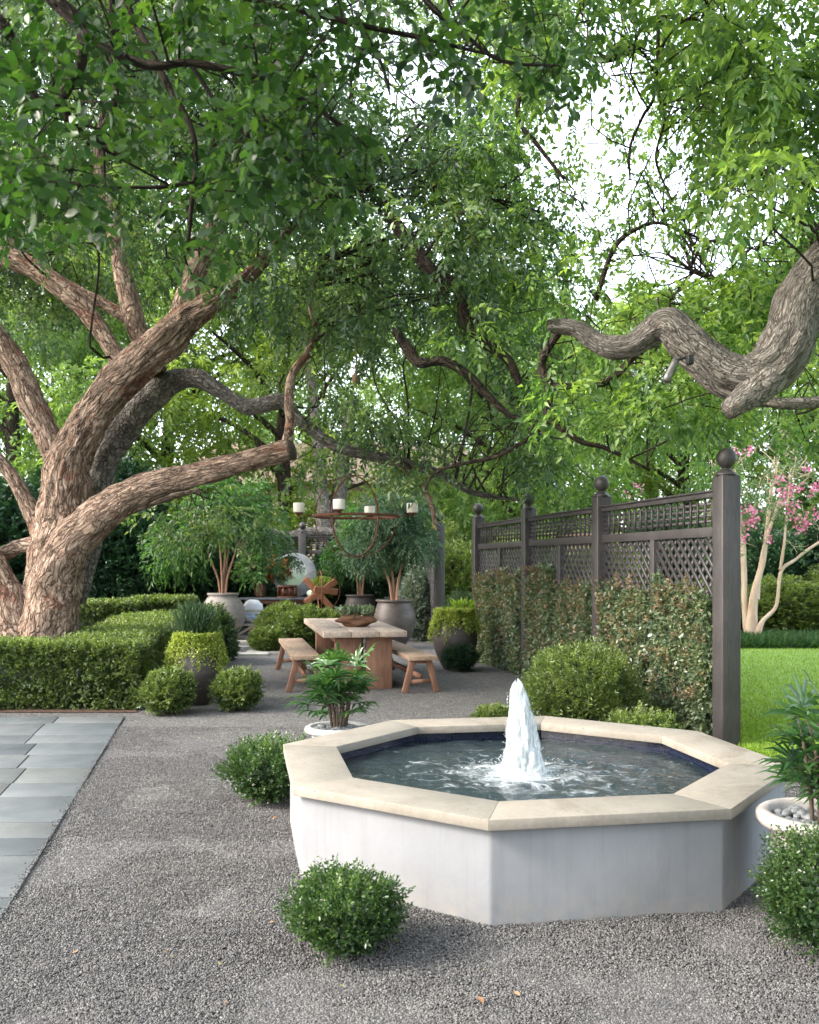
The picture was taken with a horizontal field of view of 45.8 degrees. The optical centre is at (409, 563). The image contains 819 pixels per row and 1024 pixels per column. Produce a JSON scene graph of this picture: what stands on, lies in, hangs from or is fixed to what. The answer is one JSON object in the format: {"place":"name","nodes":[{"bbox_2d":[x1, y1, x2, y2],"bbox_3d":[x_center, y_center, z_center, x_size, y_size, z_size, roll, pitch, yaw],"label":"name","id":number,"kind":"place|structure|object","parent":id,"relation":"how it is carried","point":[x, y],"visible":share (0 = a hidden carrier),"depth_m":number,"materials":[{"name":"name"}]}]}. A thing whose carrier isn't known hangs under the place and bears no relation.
{"place":"outdoors","nodes":[
{"label":"outdoors","id":0,"kind":"place"},
{"bbox_2d":[0,716,123,921],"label":"bluestone paving","id":1,"kind":"structure","parent":0,"point":[63,753],"depth_m":7.27,"materials":[{"name":"grey stone"}]},
{"bbox_2d":[277,586,296,597],"bbox_3d":[-2.750,0.623,21.800,0.420,0.265,0.260,0,0,0],"label":"crate","id":2,"kind":"object","parent":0,"point":[286,591],"visible":1,"depth_m":21.70,"materials":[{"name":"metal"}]},
{"bbox_2d":[0,628,818,1023],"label":"gravel court","id":3,"kind":"object","parent":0,"point":[464,694],"depth_m":5.49,"materials":[{"name":"grey gravel"}]},
{"bbox_2d":[0,703,136,711],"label":"planting bed","id":4,"kind":"object","parent":3,"relation":"on","point":[52,709],"visible":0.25,"depth_m":10.61,"materials":[{"name":"soil"}]},
{"bbox_2d":[0,634,156,710],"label":"clipped hedge","id":5,"kind":"object","parent":4,"relation":"on","point":[43,671],"visible":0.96,"depth_m":10.62,"materials":[{"name":"green plant"}]},
{"bbox_2d":[79,596,147,630],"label":"clipped hedge","id":6,"kind":"object","parent":4,"relation":"on","point":[92,611],"visible":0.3,"depth_m":16.69,"materials":[{"name":"green plant"}]},
{"bbox_2d":[54,609,182,693],"bbox_3d":[-3.954,1.215,14.183,1.294,0.908,6.211,0,0,-9],"label":"clipped hedge","id":7,"kind":"object","parent":4,"relation":"on","point":[154,625],"visible":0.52,"depth_m":12.62,"materials":[{"name":"green plant"}]},
{"bbox_2d":[130,593,198,611],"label":"clipped hedge","id":8,"kind":"object","parent":4,"relation":"on","point":[155,601],"visible":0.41,"depth_m":17.57,"materials":[{"name":"green plant"}]},
{"bbox_2d":[0,0,594,640],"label":"old shade tree","id":9,"kind":"object","parent":4,"relation":"on","point":[78,510],"visible":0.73,"depth_m":11.85,"materials":[{"name":"green plant"}]},
{"bbox_2d":[293,323,417,557],"bbox_3d":[-0.723,-1.663,12.997,1.365,3.155,1.164,0,0,-41],"label":"orb chandelier","id":10,"kind":"object","parent":9,"relation":"hanging from","point":[338,506],"visible":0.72,"depth_m":12.98,"materials":[{"name":"metal"}]},
{"bbox_2d":[88,509,175,599],"bbox_3d":[-6.541,-0.029,21.535,3.026,3.412,3.090,0,0,0],"label":"evergreen shrub","id":11,"kind":"object","parent":3,"relation":"on","point":[116,575],"visible":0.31,"depth_m":20.58,"materials":[{"name":"green plant"}]},
{"bbox_2d":[134,663,199,716],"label":"boxwood shrub","id":12,"kind":"object","parent":3,"relation":"on","point":[164,690],"visible":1,"depth_m":10.19,"materials":[{"name":"green plant"}]},
{"bbox_2d":[161,598,231,705],"bbox_3d":[-2.424,0.987,11.081,0.771,1.225,0.741,0,0,42],"label":"clay urn","id":13,"kind":"object","parent":3,"relation":"on","point":[196,645],"visible":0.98,"depth_m":10.91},
{"bbox_2d":[159,516,241,603],"bbox_3d":[-4.931,0.188,22.642,2.377,2.957,2.327,0,0,-6],"label":"evergreen shrub","id":14,"kind":"object","parent":3,"relation":"on","point":[201,591],"visible":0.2,"depth_m":21.85,"materials":[{"name":"green plant"}]},
{"bbox_2d":[131,475,301,634],"bbox_3d":[-4.037,-0.208,20.240,3.651,3.616,2.170,0,0,0],"label":"potted tree","id":15,"kind":"object","parent":3,"relation":"on","point":[235,605],"visible":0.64,"depth_m":20.05,"materials":[{"name":"green plant"}]},
{"bbox_2d":[202,600,239,664],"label":"boxwood shrub","id":16,"kind":"object","parent":3,"relation":"on","point":[229,639],"visible":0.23,"depth_m":15.44,"materials":[{"name":"green plant"}]},
{"bbox_2d":[229,639,241,659],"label":"boxwood shrub","id":17,"kind":"object","parent":3,"relation":"on","point":[235,652],"visible":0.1,"depth_m":16.14,"materials":[{"name":"green plant"}]},
{"bbox_2d":[206,664,265,712],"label":"boxwood shrub","id":18,"kind":"object","parent":3,"relation":"on","point":[238,688],"visible":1,"depth_m":10.48,"materials":[{"name":"green plant"}]},
{"bbox_2d":[238,646,250,648],"bbox_3d":[-3.229,1.590,18.476,1.300,0.050,0.280,0,0,-3],"label":"stepping stone","id":19,"kind":"object","parent":3,"relation":"on","point":[245,647],"visible":0.04,"depth_m":18.34,"materials":[{"name":"stone"}]},
{"bbox_2d":[237,599,263,638],"bbox_3d":[-3.249,1.179,20.595,0.960,0.842,0.730,0,0,-9],"label":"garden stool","id":20,"kind":"object","parent":3,"relation":"on","point":[252,606],"visible":0.35,"depth_m":20.66,"materials":[{"name":"ceramic"}]},
{"bbox_2d":[227,557,278,630],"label":"evergreen shrub","id":21,"kind":"object","parent":3,"relation":"on","point":[271,590],"visible":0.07,"depth_m":22.45,"materials":[{"name":"green plant"}]},
{"bbox_2d":[237,652,268,655],"bbox_3d":[-2.927,1.590,17.055,0.900,0.050,0.280,0,0,-3],"label":"stepping stone","id":22,"kind":"object","parent":3,"relation":"on","point":[253,654],"visible":0.55,"depth_m":16.96,"materials":[{"name":"stone"}]},
{"bbox_2d":[209,728,306,808],"bbox_3d":[-0.944,1.386,6.529,0.724,0.495,0.692,0,0,-31],"label":"boxwood shrub","id":23,"kind":"object","parent":3,"relation":"on","point":[260,771],"visible":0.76,"depth_m":6.38,"materials":[{"name":"green plant"}]},
{"bbox_2d":[247,650,286,653],"bbox_3d":[-2.472,1.590,17.438,0.900,0.050,0.280,0,0,-3],"label":"stepping stone","id":24,"kind":"object","parent":3,"relation":"on","point":[274,652],"visible":0.33,"depth_m":17.35,"materials":[{"name":"stone"}]},
{"bbox_2d":[246,624,288,650],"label":"boxwood shrub","id":25,"kind":"object","parent":3,"relation":"on","point":[264,638],"visible":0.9,"depth_m":17.43,"materials":[{"name":"green plant"}]},
{"bbox_2d":[253,598,301,628],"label":"boxwood shrub","id":26,"kind":"object","parent":3,"relation":"on","point":[267,615],"visible":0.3,"depth_m":18.88,"materials":[{"name":"green plant"}]},
{"bbox_2d":[239,597,316,630],"bbox_3d":[-2.950,1.177,22.000,1.750,0.845,0.700,0,0,0],"label":"console table","id":27,"kind":"object","parent":3,"relation":"on","point":[272,600],"visible":0.18,"depth_m":21.75,"materials":[{"name":"wood"}]},
{"bbox_2d":[219,543,294,597],"bbox_3d":[-3.438,0.097,21.962,1.749,1.316,0.946,0,0,0],"label":"vase of branches","id":28,"kind":"object","parent":27,"relation":"on","point":[270,575],"visible":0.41,"depth_m":21.88,"materials":[{"name":"green plant"}]},
{"bbox_2d":[273,553,316,596],"bbox_3d":[-2.620,0.250,22.150,1.000,1.000,0.080,0,0,0],"label":"moon mirror","id":29,"kind":"object","parent":27,"relation":"on","point":[303,565],"visible":0.52,"depth_m":22.15,"materials":[{"name":"metal"}]},
{"bbox_2d":[309,576,337,597],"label":"moss ball plant","id":30,"kind":"object","parent":27,"relation":"on","point":[314,581],"visible":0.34,"depth_m":21.79,"materials":[{"name":"green plant"}]},
{"bbox_2d":[235,522,342,605],"bbox_3d":[-3.900,0.286,23.600,8.036,2.627,0.236,0,0,0],"label":"trellis fence","id":31,"kind":"object","parent":3,"relation":"on","point":[302,541],"visible":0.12,"depth_m":23.57,"materials":[{"name":"wood"}]},
{"bbox_2d":[275,638,320,692],"bbox_3d":[-1.551,1.371,13.425,0.481,0.471,2.900,0,0,-11],"label":"bench","id":32,"kind":"object","parent":3,"relation":"on","point":[296,649],"visible":0.81,"depth_m":12.59,"materials":[{"name":"red wood"}]},
{"bbox_2d":[271,602,328,647],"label":"boxwood shrub","id":33,"kind":"object","parent":3,"relation":"on","point":[291,623],"visible":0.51,"depth_m":18.09,"materials":[{"name":"green plant"}]},
{"bbox_2d":[314,606,341,645],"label":"boxwood shrub","id":34,"kind":"object","parent":3,"relation":"on","point":[332,613],"visible":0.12,"depth_m":18.25,"materials":[{"name":"green plant"}]},
{"bbox_2d":[285,642,383,737],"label":"potted palm","id":35,"kind":"object","parent":3,"relation":"on","point":[329,691],"visible":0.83,"depth_m":7.44,"materials":[{"name":"green plant"}]},
{"bbox_2d":[256,240,412,555],"bbox_3d":[-2.002,-3.727,25.885,4.252,10.490,3.763,0,0,0],"label":"grey trunk tree","id":36,"kind":"object","parent":3,"relation":"on","point":[324,528],"visible":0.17,"depth_m":25.88,"materials":[{"name":"green plant"}]},
{"bbox_2d":[309,542,371,612],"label":"evergreen shrub","id":37,"kind":"object","parent":3,"relation":"on","point":[345,588],"visible":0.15,"depth_m":22.37,"materials":[{"name":"green plant"}]},
{"bbox_2d":[273,853,415,967],"bbox_3d":[-0.273,1.413,4.022,0.586,0.406,0.601,0,0,13],"label":"boxwood shrub","id":38,"kind":"object","parent":3,"relation":"on","point":[344,911],"visible":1,"depth_m":3.89,"materials":[{"name":"green plant"}]},
{"bbox_2d":[304,618,406,688],"bbox_3d":[-0.839,1.225,13.723,1.060,0.750,3.100,0,0,-11],"label":"dining table","id":39,"kind":"object","parent":3,"relation":"on","point":[330,632],"visible":0.61,"depth_m":12.41,"materials":[{"name":"red wood"}]},
{"bbox_2d":[334,603,376,626],"bbox_3d":[-0.730,0.689,13.152,0.593,0.334,0.398,0,0,-6],"label":"log bowl","id":40,"kind":"object","parent":39,"relation":"on","point":[358,615],"visible":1,"depth_m":13.06,"materials":[{"name":"brown plant"}]},
{"bbox_2d":[317,500,407,615],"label":"potted tree","id":41,"kind":"object","parent":3,"relation":"on","point":[360,597],"visible":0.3,"depth_m":21.38,"materials":[{"name":"plant"}]},
{"bbox_2d":[334,484,444,643],"bbox_3d":[-0.376,0.051,18.454,2.157,3.099,1.869,0,0,0],"label":"potted tree","id":42,"kind":"object","parent":3,"relation":"on","point":[408,535],"visible":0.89,"depth_m":18.17,"materials":[{"name":"green plant"}]},
{"bbox_2d":[356,552,429,605],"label":"evergreen shrub","id":43,"kind":"object","parent":3,"relation":"on","point":[380,590],"visible":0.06,"depth_m":22.27,"materials":[{"name":"green plant"}]},
{"bbox_2d":[385,575,403,598],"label":"silver shrub","id":44,"kind":"object","parent":3,"relation":"on","point":[400,581],"visible":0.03,"depth_m":21.56,"materials":[{"name":"green plant"}]},
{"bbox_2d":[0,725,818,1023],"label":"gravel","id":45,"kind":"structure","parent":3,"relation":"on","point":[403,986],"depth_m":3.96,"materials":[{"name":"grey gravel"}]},
{"bbox_2d":[398,564,432,641],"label":"silver shrub","id":46,"kind":"object","parent":3,"relation":"on","point":[416,590],"visible":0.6,"depth_m":19.91,"materials":[{"name":"green plant"}]},
{"bbox_2d":[392,640,439,692],"bbox_3d":[-0.157,1.371,13.363,0.481,0.471,2.900,0,0,-13],"label":"bench","id":47,"kind":"object","parent":3,"relation":"on","point":[413,656],"visible":0.61,"depth_m":12.10,"materials":[{"name":"red wood"}]},
{"bbox_2d":[408,513,444,640],"bbox_3d":[0.242,0.286,20.750,0.236,2.627,3.608,0,0,-12],"label":"trellis fence","id":48,"kind":"object","parent":3,"relation":"on","point":[437,588],"visible":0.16,"depth_m":19.02,"materials":[{"name":"wood"}]},
{"bbox_2d":[427,597,480,669],"bbox_3d":[0.668,1.038,14.791,0.886,1.124,0.856,0,0,0],"label":"clay urn","id":49,"kind":"object","parent":3,"relation":"on","point":[459,621],"visible":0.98,"depth_m":14.54,"materials":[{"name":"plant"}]},
{"bbox_2d":[439,587,472,606],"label":"feathery shrub","id":50,"kind":"object","parent":3,"relation":"on","point":[458,595],"visible":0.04,"depth_m":16.52,"materials":[{"name":"green plant"}]},
{"bbox_2d":[439,640,481,671],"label":"bush","id":51,"kind":"object","parent":3,"relation":"on","point":[458,658],"visible":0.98,"depth_m":14.35,"materials":[{"name":"green plant"}]},
{"bbox_2d":[467,701,510,717],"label":"shrub","id":52,"kind":"object","parent":3,"relation":"on","point":[496,709],"visible":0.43,"depth_m":9.23,"materials":[{"name":"green plant"}]},
{"bbox_2d":[283,678,784,926],"bbox_3d":[0.671,1.158,5.688,2.753,0.983,2.753,0,0,-10],"label":"fountain","id":53,"kind":"object","parent":3,"relation":"on","point":[519,814],"visible":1,"depth_m":4.65,"materials":[{"name":"white paint"}]},
{"bbox_2d":[507,635,653,721],"bbox_3d":[1.597,1.165,9.122,1.268,0.978,1.383,0,0,41],"label":"spreading shrub","id":54,"kind":"object","parent":3,"relation":"on","point":[582,682],"visible":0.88,"depth_m":8.86,"materials":[{"name":"green plant"}]},
{"bbox_2d":[602,701,686,729],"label":"shrub","id":55,"kind":"object","parent":3,"relation":"on","point":[652,719],"visible":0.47,"depth_m":8.17,"materials":[{"name":"green plant"}]},
{"bbox_2d":[746,820,818,965],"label":"boxwood shrub","id":56,"kind":"object","parent":3,"relation":"on","point":[792,883],"visible":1,"depth_m":3.92,"materials":[{"name":"green plant"}]},
{"bbox_2d":[750,669,818,861],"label":"potted palm","id":57,"kind":"object","parent":3,"relation":"on","point":[799,810],"visible":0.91,"depth_m":4.47,"materials":[{"name":"plant"}]},
{"bbox_2d":[0,0,818,526],"label":"sky","id":58,"kind":"structure","parent":0,"point":[591,151],"materials":[{"name":"white"}]},
{"bbox_2d":[426,640,818,771],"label":"lawn soil","id":59,"kind":"structure","parent":0,"point":[783,663],"depth_m":14.40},
{"bbox_2d":[385,0,818,524],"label":"leaning tree","id":60,"kind":"object","parent":59,"relation":"on","point":[734,387],"visible":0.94,"depth_m":8.78,"materials":[{"name":"green plant"}]},
{"bbox_2d":[472,448,740,745],"bbox_3d":[1.981,0.286,12.470,0.236,2.627,8.206,0,0,-12],"label":"trellis fence","id":61,"kind":"object","parent":59,"relation":"on","point":[723,532],"visible":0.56,"depth_m":9.84,"materials":[{"name":"grey wood"}]},
{"bbox_2d":[469,568,497,665],"bbox_3d":[1.210,0.871,15.659,0.347,1.661,1.193,0,0,-13],"label":"vine panel","id":62,"kind":"object","parent":61,"relation":"attached to","point":[485,613],"visible":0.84,"depth_m":15.44,"materials":[{"name":"green plant"}]},
{"bbox_2d":[488,564,520,674],"bbox_3d":[1.453,0.852,14.462,0.354,1.697,1.236,0,0,-12],"label":"vine panel","id":63,"kind":"object","parent":61,"relation":"attached to","point":[507,629],"visible":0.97,"depth_m":14.34,"materials":[{"name":"green plant"}]},
{"bbox_2d":[517,561,556,677],"bbox_3d":[1.740,0.825,13.105,0.347,1.745,1.199,0,0,-13],"label":"vine panel","id":64,"kind":"object","parent":61,"relation":"attached to","point":[537,610],"visible":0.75,"depth_m":13.03,"materials":[{"name":"green plant"}]},
{"bbox_2d":[548,575,591,661],"bbox_3d":[2.000,0.914,11.910,0.354,1.582,1.262,0,0,-12],"label":"vine panel","id":65,"kind":"object","parent":61,"relation":"attached to","point":[572,613],"visible":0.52,"depth_m":11.82,"materials":[{"name":"green plant"}]},
{"bbox_2d":[587,571,649,712],"bbox_3d":[2.286,0.886,10.532,0.364,1.625,1.274,0,0,-11],"label":"vine panel","id":66,"kind":"object","parent":61,"relation":"attached to","point":[622,621],"visible":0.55,"depth_m":10.30,"materials":[{"name":"green plant"}]},
{"bbox_2d":[637,569,711,735],"bbox_3d":[2.549,0.868,9.250,0.358,1.654,1.288,0,0,-10],"label":"vine panel","id":67,"kind":"object","parent":61,"relation":"attached to","point":[679,624],"visible":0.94,"depth_m":9.13,"materials":[{"name":"green plant"}]},
{"bbox_2d":[584,571,646,623],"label":"garden shrub","id":68,"kind":"object","parent":59,"relation":"on","point":[617,580],"depth_m":14.43,"materials":[{"name":"green plant"}]},
{"bbox_2d":[614,410,818,634],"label":"crape myrtle","id":69,"kind":"object","parent":59,"relation":"on","point":[749,618],"visible":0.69,"depth_m":19.71,"materials":[{"name":"pink plant"}]},
{"bbox_2d":[711,627,818,648],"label":"mondo grass border","id":70,"kind":"object","parent":59,"relation":"on","point":[778,638],"visible":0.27,"depth_m":18.41,"materials":[{"name":"green plant"}]},
{"bbox_2d":[662,236,709,382],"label":"branch","id":71,"kind":"object","parent":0,"point":[669,373],"visible":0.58,"depth_m":7.45,"materials":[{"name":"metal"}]},
{"bbox_2d":[738,646,818,769],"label":"lawn grass","id":72,"kind":"structure","parent":0,"point":[748,743],"depth_m":11.35,"materials":[{"name":"green plant"}]},
{"label":"ground","id":73,"kind":"structure","parent":0,"visible":0},
{"bbox_2d":[0,474,39,584],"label":"evergreen shrub","id":74,"kind":"object","parent":73,"relation":"on","point":[13,525],"visible":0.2,"depth_m":20.15,"materials":[{"name":"green plant"}]},
{"bbox_2d":[0,191,196,476],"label":"background tree","id":75,"kind":"object","parent":73,"relation":"on","point":[4,378],"visible":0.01,"depth_m":36.61,"materials":[{"name":"green plant"}]},
{"bbox_2d":[26,451,173,534],"bbox_3d":[-7.968,-0.681,23.927,4.422,4.776,4.516,0,0,-16],"label":"evergreen shrub","id":76,"kind":"object","parent":73,"relation":"on","point":[125,470],"visible":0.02,"depth_m":23.81,"materials":[{"name":"green plant"}]},
{"bbox_2d":[0,120,207,483],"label":"background tree","id":77,"kind":"object","parent":73,"relation":"on","point":[13,428],"visible":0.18,"depth_m":26.27,"materials":[{"name":"green plant"}]},
{"bbox_2d":[4,227,312,535],"bbox_3d":[-7.826,-4.432,31.403,10.161,12.332,9.843,0,0,-16],"label":"background tree","id":78,"kind":"object","parent":73,"relation":"on","point":[118,326],"visible":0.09,"depth_m":29.80,"materials":[{"name":"green plant"}]},
{"bbox_2d":[134,213,435,555],"bbox_3d":[-3.563,-4.461,27.993,9.310,12.350,8.984,0,0,0],"label":"background tree","id":79,"kind":"object","parent":73,"relation":"on","point":[200,428],"visible":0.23,"depth_m":26.99,"materials":[{"name":"green plant"}]},
{"bbox_2d":[0,0,597,306],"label":"foreground tree","id":80,"kind":"object","parent":73,"relation":"on","point":[263,137],"visible":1,"depth_m":3.03,"materials":[{"name":"green plant"}]},
{"bbox_2d":[221,259,406,484],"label":"background tree","id":81,"kind":"object","parent":73,"relation":"on","point":[303,437],"visible":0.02,"depth_m":48.86,"materials":[{"name":"green plant"}]},
{"bbox_2d":[199,443,490,561],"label":"house","id":82,"kind":"structure","parent":73,"relation":"on","point":[356,489],"depth_m":44.24,"materials":[{"name":"brown"}]},
{"bbox_2d":[422,516,470,552],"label":"garden shrub","id":83,"kind":"object","parent":73,"relation":"on","point":[450,532],"visible":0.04,"depth_m":24.41,"materials":[{"name":"green plant"}]},
{"bbox_2d":[426,537,512,613],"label":"garden shrub","id":84,"kind":"object","parent":73,"relation":"on","point":[458,568],"visible":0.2,"depth_m":19.98,"materials":[{"name":"green plant"}]},
{"bbox_2d":[357,312,643,537],"bbox_3d":[3.093,-4.170,38.363,12.009,11.796,11.633,0,0,-35],"label":"background tree","id":85,"kind":"object","parent":73,"relation":"on","point":[414,427],"visible":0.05,"depth_m":36.86,"materials":[{"name":"green plant"}]},
{"bbox_2d":[365,235,688,542],"bbox_3d":[3.313,-3.645,29.280,8.949,10.723,9.238,0,0,-29],"label":"background tree","id":86,"kind":"object","parent":73,"relation":"on","point":[456,505],"visible":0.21,"depth_m":28.20,"materials":[{"name":"green plant"}]},
{"bbox_2d":[487,529,575,580],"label":"garden shrub","id":87,"kind":"object","parent":73,"relation":"on","point":[536,553],"visible":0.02,"depth_m":22.02,"materials":[{"name":"green plant"}]},
{"bbox_2d":[567,542,668,592],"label":"garden shrub","id":88,"kind":"object","parent":73,"relation":"on","point":[630,547],"visible":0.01,"depth_m":22.23,"materials":[{"name":"green plant"}]},
{"bbox_2d":[621,503,711,589],"bbox_3d":[6.458,0.025,23.825,2.793,3.298,2.852,0,0,8],"label":"evergreen shrub","id":89,"kind":"object","parent":73,"relation":"on","point":[677,545],"visible":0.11,"depth_m":23.12,"materials":[{"name":"green plant"}]},
{"bbox_2d":[530,274,816,532],"bbox_3d":[10.120,-4.869,40.012,12.308,13.153,10.921,0,0,40],"label":"background tree","id":90,"kind":"object","parent":73,"relation":"on","point":[659,477],"visible":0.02,"depth_m":38.27,"materials":[{"name":"green plant"}]},
{"bbox_2d":[547,533,818,627],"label":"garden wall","id":91,"kind":"structure","parent":73,"relation":"on","point":[574,535],"depth_m":24.61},
{"bbox_2d":[553,277,818,532],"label":"background tree","id":92,"kind":"object","parent":73,"relation":"on","point":[657,487],"visible":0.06,"depth_m":29.35,"materials":[{"name":"green plant"}]},
{"bbox_2d":[679,578,711,611],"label":"garden shrub","id":93,"kind":"object","parent":73,"relation":"on","point":[704,588],"depth_m":21.95,"materials":[{"name":"green plant"}]},
{"bbox_2d":[706,193,818,532],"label":"background tree","id":94,"kind":"object","parent":73,"relation":"on","point":[806,505],"visible":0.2,"depth_m":29.05,"materials":[{"name":"green plant"}]},
{"bbox_2d":[734,259,818,525],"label":"background tree","id":95,"kind":"object","parent":73,"relation":"on","point":[774,431],"depth_m":42.12,"materials":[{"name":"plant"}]},
{"bbox_2d":[741,519,817,619],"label":"evergreen shrub","id":96,"kind":"object","parent":73,"relation":"on","point":[772,563],"visible":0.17,"depth_m":22.88,"materials":[{"name":"green plant"}]},
{"bbox_2d":[741,573,818,632],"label":"garden shrub","id":97,"kind":"object","parent":73,"relation":"on","point":[798,607],"visible":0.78,"depth_m":20.98,"materials":[{"name":"green plant"}]},
{"bbox_2d":[793,508,818,580],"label":"evergreen shrub","id":98,"kind":"object","parent":73,"relation":"on","point":[813,533],"visible":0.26,"depth_m":23.55,"materials":[{"name":"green plant"}]},
{"bbox_2d":[802,563,818,584],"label":"garden shrub","id":99,"kind":"object","parent":73,"relation":"on","point":[811,577],"visible":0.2,"depth_m":22.45,"materials":[{"name":"green plant"}]},
{"bbox_3d":[-1.780,1.327,19.350,1.100,0.545,0.600,0,0,0],"label":"low table","id":100,"kind":"object","parent":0,"visible":0},
{"bbox_2d":[300,570,339,608],"bbox_3d":[-1.775,0.530,19.308,0.578,0.806,0.614,0,0,34],"label":"orb sculpture","id":101,"kind":"object","parent":100,"relation":"on","point":[319,592],"visible":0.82,"depth_m":19.29,"materials":[{"name":"brown wood"}]}
]}

